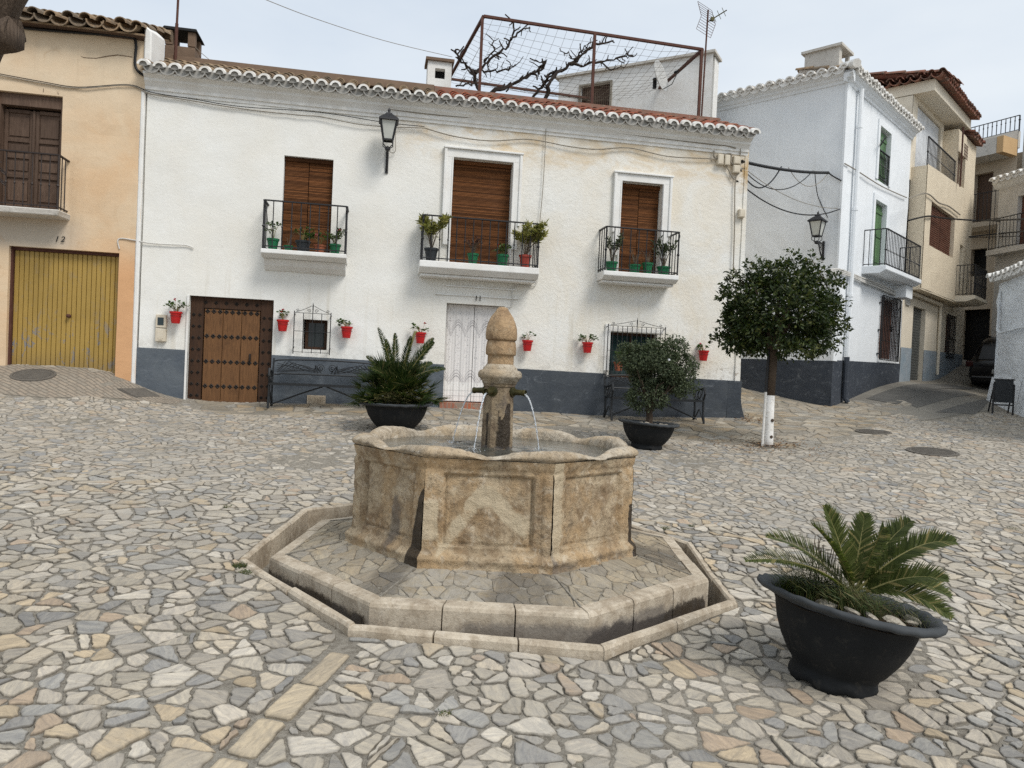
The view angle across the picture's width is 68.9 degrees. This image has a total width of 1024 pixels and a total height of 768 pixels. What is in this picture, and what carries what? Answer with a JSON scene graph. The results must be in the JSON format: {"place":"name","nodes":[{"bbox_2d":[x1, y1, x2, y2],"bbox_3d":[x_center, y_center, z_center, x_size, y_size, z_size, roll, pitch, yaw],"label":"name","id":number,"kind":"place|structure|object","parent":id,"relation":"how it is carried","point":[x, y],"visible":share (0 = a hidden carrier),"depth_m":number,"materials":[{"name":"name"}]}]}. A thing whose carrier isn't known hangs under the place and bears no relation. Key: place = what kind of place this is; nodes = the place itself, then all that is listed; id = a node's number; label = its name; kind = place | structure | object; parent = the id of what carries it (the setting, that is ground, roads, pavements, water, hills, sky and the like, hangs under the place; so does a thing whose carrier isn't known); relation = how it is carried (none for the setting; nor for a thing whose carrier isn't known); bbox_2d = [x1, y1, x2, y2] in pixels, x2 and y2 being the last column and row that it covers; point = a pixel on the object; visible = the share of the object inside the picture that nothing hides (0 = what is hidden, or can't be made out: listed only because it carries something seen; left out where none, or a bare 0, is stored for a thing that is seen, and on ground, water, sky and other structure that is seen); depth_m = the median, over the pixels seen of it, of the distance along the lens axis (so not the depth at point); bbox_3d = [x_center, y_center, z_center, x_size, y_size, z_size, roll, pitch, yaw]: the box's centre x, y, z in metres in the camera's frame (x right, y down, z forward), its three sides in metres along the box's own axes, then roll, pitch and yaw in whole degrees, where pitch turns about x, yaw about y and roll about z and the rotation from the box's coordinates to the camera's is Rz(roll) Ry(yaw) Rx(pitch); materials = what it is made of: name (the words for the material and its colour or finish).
{"place":"outdoors","nodes":[
{"label":"outdoors","id":0,"kind":"place"},
{"bbox_2d":[0,365,182,403],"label":"brick paving","id":1,"kind":"structure","parent":0,"point":[69,382],"depth_m":11.93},
{"bbox_2d":[9,369,56,381],"bbox_3d":[-7.684,-0.134,11.989,0.640,0.053,0.640,2,17,-13],"label":"manhole cover","id":2,"kind":"object","parent":1,"relation":"on","point":[30,375],"visible":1,"depth_m":11.95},
{"bbox_2d":[117,388,159,397],"bbox_3d":[-6.168,0.160,12.379,0.416,0.047,0.572,23,7,15],"label":"manhole cover","id":3,"kind":"object","parent":1,"relation":"on","point":[138,392],"visible":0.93,"depth_m":12.33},
{"bbox_2d":[267,0,451,56],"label":"cable","id":4,"kind":"object","parent":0,"point":[353,31],"visible":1,"depth_m":14.72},
{"bbox_2d":[0,364,1023,767],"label":"crazy paving","id":5,"kind":"structure","parent":0,"point":[532,728],"depth_m":4.50,"materials":[{"name":"stone"}]},
{"bbox_2d":[210,652,349,767],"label":"paving strip","id":6,"kind":"object","parent":5,"relation":"on","point":[256,738],"visible":0.95,"depth_m":3.35,"materials":[{"name":"beige stone"}]},
{"bbox_2d":[223,504,1019,715],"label":"weeds","id":7,"kind":"object","parent":5,"relation":"on","point":[239,565],"visible":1,"depth_m":5.16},
{"bbox_2d":[906,447,959,456],"bbox_3d":[6.422,1.047,11.411,0.720,0.054,0.720,3,6,17],"label":"manhole cover","id":8,"kind":"object","parent":5,"relation":"on","point":[931,451],"visible":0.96,"depth_m":11.34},
{"bbox_2d":[0,359,1023,767],"bbox_3d":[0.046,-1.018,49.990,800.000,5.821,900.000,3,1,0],"label":"ground","id":9,"kind":"structure","parent":0,"point":[954,377],"depth_m":4.20,"materials":[{"name":"stone"}]},
{"bbox_2d":[0,0,27,61],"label":"leaning tree","id":10,"kind":"object","parent":9,"relation":"on","point":[12,37],"visible":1,"depth_m":4.08,"materials":[{"name":"plant"}]},
{"bbox_2d":[0,6,172,382],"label":"ochre house","id":11,"kind":"structure","parent":9,"relation":"on","point":[72,172],"depth_m":12.50,"materials":[{"name":"paint"}]},
{"bbox_2d":[0,92,62,209],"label":"balcony door","id":12,"kind":"structure","parent":11,"relation":"in","point":[30,123],"depth_m":12.47,"materials":[{"name":"brown wood"}]},
{"bbox_2d":[12,250,118,372],"bbox_3d":[-7.520,-1.154,12.590,1.630,2.090,0.135,2,1,-10],"label":"garage door","id":13,"kind":"structure","parent":11,"relation":"in","point":[65,307],"depth_m":12.59,"materials":[{"name":"yellow paint"}]},
{"bbox_2d":[23,26,143,75],"bbox_3d":[-7.293,-5.542,12.355,2.357,0.660,0.045,2,1,-10],"label":"cable","id":14,"kind":"object","parent":11,"relation":"attached to","point":[85,33],"visible":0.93,"depth_m":12.39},
{"bbox_2d":[0,75,424,127],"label":"cable","id":15,"kind":"object","parent":11,"relation":"attached to","point":[200,102],"visible":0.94,"depth_m":12.73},
{"bbox_2d":[1,74,424,126],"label":"cable","id":16,"kind":"object","parent":11,"relation":"attached to","point":[203,100],"visible":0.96,"depth_m":12.74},
{"bbox_2d":[343,328,451,428],"bbox_3d":[-1.699,-0.044,11.109,1.679,1.574,1.473,1,2,-23],"label":"planter","id":17,"kind":"object","parent":9,"relation":"on","point":[397,385],"visible":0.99,"depth_m":10.87,"materials":[{"name":"black plastic"}]},
{"bbox_2d":[136,55,760,418],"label":"white house","id":18,"kind":"structure","parent":9,"relation":"on","point":[223,186],"depth_m":13.49,"materials":[{"name":"white paint"}]},
{"bbox_2d":[117,238,192,248],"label":"cable","id":19,"kind":"object","parent":18,"relation":"attached to","point":[150,243],"visible":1,"depth_m":12.67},
{"bbox_2d":[155,314,167,341],"bbox_3d":[-5.981,-0.953,12.730,0.170,0.460,0.088,2,1,-10],"label":"electricity meter box","id":20,"kind":"object","parent":18,"relation":"attached to","point":[160,330],"visible":1,"depth_m":12.69,"materials":[{"name":"beige plastic"}]},
{"bbox_2d":[163,298,189,323],"bbox_3d":[-5.697,-1.244,12.686,0.279,0.429,0.376,3,1,35],"label":"wall pot","id":21,"kind":"object","parent":18,"relation":"attached to","point":[175,315],"depth_m":12.63,"materials":[{"name":"red plastic"}]},
{"bbox_2d":[174,0,178,59],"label":"roof mast","id":22,"kind":"object","parent":18,"relation":"on","point":[176,35],"visible":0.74,"depth_m":13.87,"materials":[{"name":"metal"}]},
{"bbox_2d":[163,25,204,57],"bbox_3d":[-6.631,-6.447,15.047,0.660,1.210,0.660,2,1,-10],"label":"chimney","id":23,"kind":"object","parent":18,"relation":"on","point":[191,38],"visible":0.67,"depth_m":14.80,"materials":[{"name":"paint"}]},
{"bbox_2d":[187,296,273,402],"bbox_3d":[-4.915,-0.580,13.064,1.380,1.840,0.117,2,1,-10],"label":"wooden door","id":24,"kind":"structure","parent":18,"relation":"in","point":[231,355],"depth_m":13.06,"materials":[{"name":"brown wood"}]},
{"bbox_2d":[265,220,281,248],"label":"balcony pot","id":25,"kind":"object","parent":18,"relation":"on","point":[275,241],"visible":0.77,"depth_m":12.76,"materials":[{"name":"green plastic"}]},
{"bbox_2d":[276,309,289,331],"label":"wall pot","id":26,"kind":"object","parent":18,"relation":"attached to","point":[283,324],"depth_m":12.94,"materials":[{"name":"red plastic"}]},
{"bbox_2d":[294,226,315,250],"bbox_3d":[-3.578,-2.510,12.911,0.392,0.481,0.418,3,1,8],"label":"balcony pot","id":27,"kind":"object","parent":18,"relation":"on","point":[304,242],"visible":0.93,"depth_m":12.83,"materials":[{"name":"grey plastic"}]},
{"bbox_2d":[282,157,333,252],"bbox_3d":[-3.639,-3.141,13.324,0.840,1.700,0.210,2,1,-10],"label":"balcony door","id":28,"kind":"structure","parent":18,"relation":"in","point":[306,180],"depth_m":13.26,"materials":[{"name":"brown wood"}]},
{"bbox_2d":[305,320,327,349],"bbox_3d":[-3.518,-0.880,13.434,0.380,0.530,0.060,2,1,-10],"label":"window","id":29,"kind":"structure","parent":18,"relation":"in","point":[316,336],"depth_m":13.43,"materials":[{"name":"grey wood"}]},
{"bbox_2d":[310,232,326,252],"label":"balcony pot","id":30,"kind":"object","parent":18,"relation":"on","point":[321,246],"visible":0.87,"depth_m":12.89,"materials":[{"name":"ceramic"}]},
{"bbox_2d":[325,228,344,253],"bbox_3d":[-3.073,-2.479,12.980,0.423,0.462,0.327,4,1,42],"label":"balcony pot","id":31,"kind":"object","parent":18,"relation":"on","point":[332,245],"visible":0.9,"depth_m":12.94,"materials":[{"name":"green plastic"}]},
{"bbox_2d":[335,318,352,337],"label":"wall pot","id":32,"kind":"object","parent":18,"relation":"attached to","point":[346,331],"depth_m":13.14,"materials":[{"name":"red plastic"}]},
{"bbox_2d":[379,108,398,173],"bbox_3d":[-2.178,-4.293,13.114,0.340,1.060,0.510,2,1,-10],"label":"wall lantern","id":33,"kind":"object","parent":18,"relation":"attached to","point":[388,121],"depth_m":12.94,"materials":[{"name":"black metal"}]},
{"bbox_2d":[411,322,428,343],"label":"wall pot","id":34,"kind":"object","parent":18,"relation":"attached to","point":[420,337],"depth_m":13.37,"materials":[{"name":"red plastic"}]},
{"bbox_2d":[415,212,452,260],"bbox_3d":[-1.379,-2.625,13.276,0.757,0.905,0.703,3,1,20],"label":"balcony pot","id":35,"kind":"object","parent":18,"relation":"on","point":[441,223],"visible":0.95,"depth_m":13.19,"materials":[{"name":"grey plastic"}]},
{"bbox_2d":[424,56,454,87],"bbox_3d":[-1.646,-6.387,16.588,0.620,1.480,0.580,2,1,-10],"label":"chimney","id":36,"kind":"object","parent":18,"relation":"on","point":[439,71],"visible":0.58,"depth_m":16.36,"materials":[{"name":"paint"}]},
{"bbox_2d":[443,304,498,402],"bbox_3d":[-0.748,-0.410,13.988,1.080,2.120,0.141,2,1,-10],"label":"front door","id":37,"kind":"structure","parent":18,"relation":"in","point":[465,335],"depth_m":13.90,"materials":[{"name":"white wood"}]},
{"bbox_2d":[465,236,483,263],"bbox_3d":[-0.675,-2.416,13.455,0.435,0.543,0.259,3,1,31],"label":"balcony pot","id":38,"kind":"object","parent":18,"relation":"on","point":[475,255],"visible":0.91,"depth_m":13.40,"materials":[{"name":"green plastic"}]},
{"bbox_2d":[449,160,511,264],"bbox_3d":[-0.602,-3.135,13.905,1.100,1.940,0.170,2,1,-10],"label":"balcony door","id":39,"kind":"structure","parent":18,"relation":"in","point":[481,190],"depth_m":13.86,"materials":[{"name":"brown wood"}]},
{"bbox_2d":[493,242,511,265],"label":"balcony pot","id":40,"kind":"object","parent":18,"relation":"on","point":[501,257],"visible":0.88,"depth_m":13.47,"materials":[{"name":"green plastic"}]},
{"bbox_2d":[521,331,535,350],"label":"wall pot","id":41,"kind":"object","parent":18,"relation":"attached to","point":[527,344],"depth_m":13.74,"materials":[{"name":"red plastic"}]},
{"bbox_2d":[511,219,549,266],"bbox_3d":[0.303,-2.570,13.569,0.683,0.935,0.774,2,2,-45],"label":"balcony pot","id":42,"kind":"object","parent":18,"relation":"on","point":[535,229],"visible":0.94,"depth_m":13.53,"materials":[{"name":"red ceramic"}]},
{"bbox_2d":[539,131,545,221],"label":"cable","id":43,"kind":"object","parent":18,"relation":"attached to","point":[543,174],"visible":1,"depth_m":13.85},
{"bbox_2d":[390,109,735,148],"bbox_3d":[-0.864,-4.841,13.540,10.627,0.105,0.021,2,1,-10],"label":"cable","id":44,"kind":"object","parent":18,"relation":"attached to","point":[618,133],"visible":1,"depth_m":14.16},
{"bbox_2d":[451,14,703,115],"bbox_3d":[1.227,-6.598,17.505,5.218,1.965,3.808,2,1,-10],"label":"pergola","id":45,"kind":"object","parent":18,"relation":"on","point":[481,23],"visible":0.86,"depth_m":16.15,"materials":[{"name":"metal"}]},
{"bbox_2d":[451,14,636,97],"bbox_3d":[0.713,-7.255,16.808,4.182,1.969,0.888,2,1,-7],"label":"grape vine","id":46,"kind":"object","parent":45,"relation":"attached to","point":[554,73],"visible":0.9,"depth_m":16.84,"materials":[{"name":"brown plant"}]},
{"bbox_2d":[424,128,734,179],"bbox_3d":[1.380,-4.307,13.988,6.034,0.417,0.021,2,1,-10],"label":"cable","id":47,"kind":"object","parent":18,"relation":"attached to","point":[577,147],"visible":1,"depth_m":13.95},
{"bbox_2d":[578,334,598,352],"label":"wall pot","id":48,"kind":"object","parent":18,"relation":"attached to","point":[587,347],"depth_m":13.95,"materials":[{"name":"red plastic"}]},
{"bbox_2d":[605,232,623,270],"bbox_3d":[1.897,-2.440,13.858,0.357,0.718,0.407,3,1,0],"label":"balcony pot","id":49,"kind":"object","parent":18,"relation":"on","point":[618,244],"visible":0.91,"depth_m":13.85,"materials":[{"name":"green plastic"}]},
{"bbox_2d":[608,332,653,377],"bbox_3d":[2.282,-0.554,14.512,0.940,0.860,0.060,2,1,-11],"label":"window","id":50,"kind":"structure","parent":18,"relation":"in","point":[632,336],"depth_m":14.47,"materials":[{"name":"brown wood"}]},
{"bbox_2d":[629,248,641,272],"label":"balcony pot","id":51,"kind":"object","parent":18,"relation":"on","point":[633,266],"visible":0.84,"depth_m":13.94,"materials":[{"name":"green plastic"}]},
{"bbox_2d":[555,49,721,117],"bbox_3d":[3.091,-6.828,19.108,4.250,2.490,0.680,3,1,29],"label":"rooftop room","id":52,"kind":"object","parent":18,"relation":"on","point":[680,95],"visible":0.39,"depth_m":18.57,"materials":[{"name":"white paint"}]},
{"bbox_2d":[652,60,678,90],"bbox_3d":[3.564,-7.209,17.465,0.584,0.716,0.614,3,1,0],"label":"satellite dish","id":53,"kind":"object","parent":52,"relation":"attached to","point":[663,84],"visible":0.99,"depth_m":17.59,"materials":[{"name":"white metal"}]},
{"bbox_2d":[618,183,659,273],"bbox_3d":[2.412,-2.960,14.465,0.820,1.760,0.170,2,1,-10],"label":"balcony door","id":54,"kind":"structure","parent":18,"relation":"in","point":[639,205],"depth_m":14.42,"materials":[{"name":"brown wood"}]},
{"bbox_2d":[641,249,655,273],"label":"balcony pot","id":55,"kind":"object","parent":18,"relation":"on","point":[649,265],"visible":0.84,"depth_m":13.99,"materials":[{"name":"green plastic"}]},
{"bbox_2d":[650,235,677,274],"bbox_3d":[2.860,-2.415,14.064,0.508,0.746,0.419,2,1,-23],"label":"balcony pot","id":56,"kind":"object","parent":18,"relation":"on","point":[665,249],"visible":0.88,"depth_m":14.04,"materials":[{"name":"green plastic"}]},
{"bbox_2d":[696,343,709,360],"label":"wall pot","id":57,"kind":"object","parent":18,"relation":"attached to","point":[703,354],"depth_m":14.37,"materials":[{"name":"red plastic"}]},
{"bbox_2d":[696,1,726,115],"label":"television aerial","id":58,"kind":"object","parent":18,"relation":"on","point":[711,19],"visible":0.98,"depth_m":16.82,"materials":[{"name":"metal"}]},
{"bbox_2d":[716,154,723,165],"bbox_3d":[4.035,-4.349,14.479,0.120,0.200,0.096,2,1,-10],"label":"junction box","id":59,"kind":"object","parent":18,"relation":"attached to","point":[720,160],"visible":1,"depth_m":14.44,"materials":[{"name":"beige plastic"}]},
{"bbox_2d":[723,155,730,165],"bbox_3d":[4.172,-4.343,14.504,0.110,0.200,0.096,2,1,-10],"label":"junction box","id":60,"kind":"object","parent":18,"relation":"attached to","point":[726,160],"visible":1,"depth_m":14.46,"materials":[{"name":"beige plastic"}]},
{"bbox_2d":[731,165,739,173],"bbox_3d":[4.362,-4.180,14.544,0.140,0.150,0.096,2,1,-10],"label":"junction box","id":61,"kind":"object","parent":18,"relation":"attached to","point":[735,169],"visible":1,"depth_m":14.50,"materials":[{"name":"beige plastic"}]},
{"bbox_2d":[732,156,740,164],"bbox_3d":[4.370,-4.350,14.541,0.140,0.150,0.096,2,1,-10],"label":"junction box","id":62,"kind":"object","parent":18,"relation":"attached to","point":[736,160],"visible":1,"depth_m":14.50,"materials":[{"name":"beige plastic"}]},
{"bbox_2d":[733,148,740,273],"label":"cable","id":63,"kind":"object","parent":18,"relation":"attached to","point":[734,214],"visible":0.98,"depth_m":14.55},
{"bbox_2d":[737,209,744,217],"bbox_3d":[4.481,-3.330,14.589,0.120,0.160,0.096,2,1,-11],"label":"junction box","id":64,"kind":"object","parent":18,"relation":"attached to","point":[741,213],"visible":1,"depth_m":14.55,"materials":[{"name":"beige plastic"}]},
{"bbox_2d":[741,160,829,173],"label":"cable","id":65,"kind":"object","parent":18,"relation":"attached to","point":[786,169],"visible":0.98,"depth_m":15.73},
{"bbox_2d":[748,174,809,189],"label":"cable","id":66,"kind":"object","parent":65,"relation":"hanging from","point":[777,189],"visible":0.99,"depth_m":15.55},
{"bbox_2d":[736,180,839,215],"bbox_3d":[5.891,-3.804,15.730,3.796,0.413,0.026,2,1,-37],"label":"cable","id":67,"kind":"object","parent":18,"relation":"attached to","point":[789,211],"visible":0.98,"depth_m":15.67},
{"bbox_2d":[744,168,837,208],"bbox_3d":[5.951,-4.039,15.754,3.662,0.305,0.013,2,1,-39],"label":"cable","id":68,"kind":"object","parent":18,"relation":"attached to","point":[786,195],"visible":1,"depth_m":15.55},
{"bbox_2d":[239,307,737,660],"bbox_3d":[-0.132,0.633,5.960,3.530,2.496,3.521,2,2,-44],"label":"fountain","id":69,"kind":"object","parent":9,"relation":"on","point":[495,531],"visible":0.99,"depth_m":4.96,"materials":[{"name":"stone"}]},
{"bbox_2d":[613,333,702,450],"bbox_3d":[2.144,0.108,11.300,1.393,1.802,0.999,5,1,-11],"label":"planter","id":70,"kind":"object","parent":9,"relation":"on","point":[669,377],"visible":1,"depth_m":11.12,"materials":[{"name":"black plastic"}]},
{"bbox_2d":[761,349,769,445],"bbox_3d":[4.057,0.010,11.886,0.096,2.051,0.048,2,1,-25],"label":"tree stake","id":71,"kind":"object","parent":9,"relation":"on","point":[765,397],"visible":0.75,"depth_m":11.87,"materials":[{"name":"white wood"}]},
{"bbox_2d":[708,247,853,446],"bbox_3d":[4.259,-0.554,11.901,2.088,3.279,1.729,3,1,30],"label":"orange tree","id":72,"kind":"object","parent":9,"relation":"on","point":[752,329],"visible":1,"depth_m":11.61,"materials":[{"name":"green plant"}]},
{"bbox_2d":[716,42,924,406],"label":"corner house","id":73,"kind":"structure","parent":9,"relation":"on","point":[826,108],"depth_m":17.89,"materials":[{"name":"paint"}]},
{"bbox_2d":[807,211,827,260],"bbox_3d":[6.965,-3.373,16.935,0.340,1.060,0.590,4,1,43],"label":"wall lantern","id":74,"kind":"object","parent":73,"relation":"attached to","point":[817,223],"depth_m":16.80,"materials":[{"name":"black metal"}]},
{"bbox_2d":[831,268,895,291],"bbox_3d":[8.882,-2.513,18.445,0.040,0.127,5.473,4,1,43],"label":"cable","id":75,"kind":"object","parent":73,"relation":"attached to","point":[863,278],"visible":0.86,"depth_m":18.07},
{"bbox_2d":[831,272,895,295],"bbox_3d":[8.888,-2.441,18.457,0.040,0.128,5.481,4,1,43],"label":"cable","id":76,"kind":"object","parent":73,"relation":"attached to","point":[868,283],"visible":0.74,"depth_m":18.28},
{"bbox_2d":[831,270,895,293],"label":"cable","id":77,"kind":"object","parent":73,"relation":"attached to","point":[866,281],"visible":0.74,"depth_m":18.23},
{"bbox_2d":[844,163,906,197],"bbox_3d":[9.103,-5.011,18.543,0.025,0.191,4.690,4,1,43],"label":"cable","id":78,"kind":"object","parent":73,"relation":"attached to","point":[875,182],"visible":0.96,"depth_m":18.33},
{"bbox_2d":[873,204,882,265],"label":"balcony door","id":79,"kind":"structure","parent":73,"relation":"in","point":[878,216],"depth_m":19.09,"materials":[{"name":"green paint"}]},
{"bbox_2d":[877,133,889,185],"bbox_3d":[9.264,-5.762,18.789,0.355,1.330,1.253,3,1,32],"label":"window","id":80,"kind":"structure","parent":73,"relation":"in","point":[882,165],"depth_m":19.03,"materials":[{"name":"green paint"}]},
{"bbox_2d":[876,295,901,361],"bbox_3d":[9.958,-1.451,19.836,0.325,1.672,1.756,4,1,43],"label":"window","id":81,"kind":"structure","parent":73,"relation":"in","point":[886,318],"depth_m":19.85,"materials":[{"name":"wood"}]},
{"bbox_2d":[744,503,958,698],"bbox_3d":[1.906,1.222,4.208,1.031,1.063,1.068,3,1,28],"label":"planter","id":82,"kind":"object","parent":9,"relation":"on","point":[858,640],"visible":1,"depth_m":4.07,"materials":[{"name":"black plastic"}]},
{"bbox_2d":[870,67,986,381],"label":"beige house","id":83,"kind":"structure","parent":9,"relation":"on","point":[938,104],"depth_m":22.12,"materials":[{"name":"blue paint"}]},
{"bbox_2d":[910,308,920,379],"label":"roller door","id":84,"kind":"structure","parent":83,"relation":"in","point":[916,312],"depth_m":22.11,"materials":[{"name":"metal"}]},
{"bbox_2d":[915,108,938,168],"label":"wall","id":85,"kind":"structure","parent":83,"relation":"in","point":[931,130],"depth_m":21.71,"materials":[{"name":"paint"}]},
{"bbox_2d":[908,193,960,214],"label":"cable","id":86,"kind":"object","parent":83,"relation":"attached to","point":[935,200],"visible":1,"depth_m":20.82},
{"bbox_2d":[944,314,956,358],"bbox_3d":[14.320,-1.554,24.525,0.218,1.385,1.100,4,1,43],"label":"window","id":87,"kind":"structure","parent":83,"relation":"in","point":[949,321],"depth_m":24.54,"materials":[{"name":"black metal"}]},
{"bbox_2d":[908,215,1023,220],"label":"cable","id":88,"kind":"object","parent":83,"relation":"attached to","point":[965,219],"visible":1,"depth_m":20.87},
{"bbox_2d":[966,336,995,385],"bbox_3d":[15.987,-0.821,23.938,1.860,1.525,4.170,3,12,40],"label":"parked car","id":89,"kind":"object","parent":9,"relation":"on","point":[981,364],"visible":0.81,"depth_m":22.77,"materials":[{"name":"black paint"}]},
{"bbox_2d":[962,115,1023,359],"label":"terraced house","id":90,"kind":"structure","parent":9,"relation":"on","point":[997,154],"depth_m":26.28,"materials":[{"name":"beige paint"}]},
{"bbox_2d":[964,309,989,359],"bbox_3d":[16.640,-1.179,26.673,0.050,2.937,0.926,2,1,-28],"label":"garage door","id":91,"kind":"structure","parent":90,"relation":"in","point":[977,321],"depth_m":26.75,"materials":[{"name":"black"}]},
{"bbox_2d":[973,249,986,275],"bbox_3d":[16.770,-4.317,26.634,0.050,0.966,0.549,2,1,-28],"label":"window","id":92,"kind":"structure","parent":90,"relation":"in","point":[980,257],"depth_m":26.66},
{"bbox_2d":[976,173,992,221],"bbox_3d":[16.882,-6.555,26.572,0.050,1.824,0.643,2,1,-28],"label":"balcony door","id":93,"kind":"structure","parent":90,"relation":"in","point":[984,185],"depth_m":26.61,"materials":[{"name":"brown wood"}]},
{"bbox_2d":[987,378,1014,414],"bbox_3d":[10.658,0.289,16.272,0.410,0.800,0.367,3,1,18],"label":"notice stand","id":94,"kind":"object","parent":9,"relation":"on","point":[1003,390],"visible":0.89,"depth_m":16.11,"materials":[{"name":"black metal"}]},
{"bbox_2d":[986,260,1023,416],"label":"house","id":95,"kind":"structure","parent":9,"relation":"on","point":[1009,357],"depth_m":17.21,"materials":[{"name":"paint"}]},
{"bbox_2d":[986,168,1023,336],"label":"building","id":96,"kind":"structure","parent":9,"relation":"on","point":[1008,251],"depth_m":23.22,"materials":[{"name":"paint"}]},
{"bbox_2d":[1020,196,1023,243],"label":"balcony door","id":97,"kind":"structure","parent":96,"relation":"in","point":[1022,216],"depth_m":22.96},
{"bbox_2d":[25,0,1023,152],"label":"sky","id":98,"kind":"structure","parent":0,"point":[980,43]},
{"bbox_2d":[194,388,911,449],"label":"slab pavement","id":99,"kind":"structure","parent":0,"point":[789,422],"depth_m":13.40,"materials":[{"name":"stone"}]},
{"bbox_2d":[266,358,372,408],"bbox_3d":[-3.225,0.012,12.853,1.826,0.857,0.585,2,1,-11],"label":"bench","id":100,"kind":"object","parent":99,"relation":"on","point":[271,373],"visible":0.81,"depth_m":12.94,"materials":[{"name":"grey metal"}]},
{"bbox_2d":[603,374,705,423],"bbox_3d":[2.650,0.268,13.943,1.826,0.857,0.585,2,1,-11],"label":"bench","id":101,"kind":"object","parent":99,"relation":"on","point":[609,389],"visible":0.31,"depth_m":13.93,"materials":[{"name":"grey metal"}]},
{"bbox_2d":[695,415,842,460],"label":"fallen leaves","id":102,"kind":"object","parent":99,"relation":"on","point":[773,445],"visible":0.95,"depth_m":11.92,"materials":[{"name":"brown plant"}]},
{"bbox_2d":[855,429,891,434],"bbox_3d":[6.485,0.872,13.405,0.600,0.053,0.600,3,5,21],"label":"manhole cover","id":103,"kind":"object","parent":99,"relation":"on","point":[871,431],"visible":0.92,"depth_m":13.35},
{"bbox_2d":[849,381,991,419],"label":"street","id":104,"kind":"structure","parent":0,"point":[927,412],"depth_m":17.15,"materials":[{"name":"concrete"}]},
{"bbox_2d":[867,384,973,403],"bbox_3d":[11.321,0.241,20.384,0.754,0.543,7.847,4,1,43],"label":"street patch","id":105,"kind":"object","parent":104,"relation":"on","point":[903,393],"visible":1,"depth_m":18.84,"materials":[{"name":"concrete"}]},
{"bbox_2d":[905,389,975,407],"bbox_3d":[10.851,0.347,18.764,5.166,0.458,0.837,2,2,-44],"label":"street patch","id":106,"kind":"object","parent":104,"relation":"on","point":[926,398],"visible":1,"depth_m":18.36,"materials":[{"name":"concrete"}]},
{"bbox_2d":[937,399,988,413],"bbox_3d":[10.843,0.503,17.238,3.688,0.326,0.670,2,1,-41],"label":"street patch","id":107,"kind":"object","parent":104,"relation":"on","point":[974,407],"visible":0.93,"depth_m":16.81,"materials":[{"name":"concrete"}]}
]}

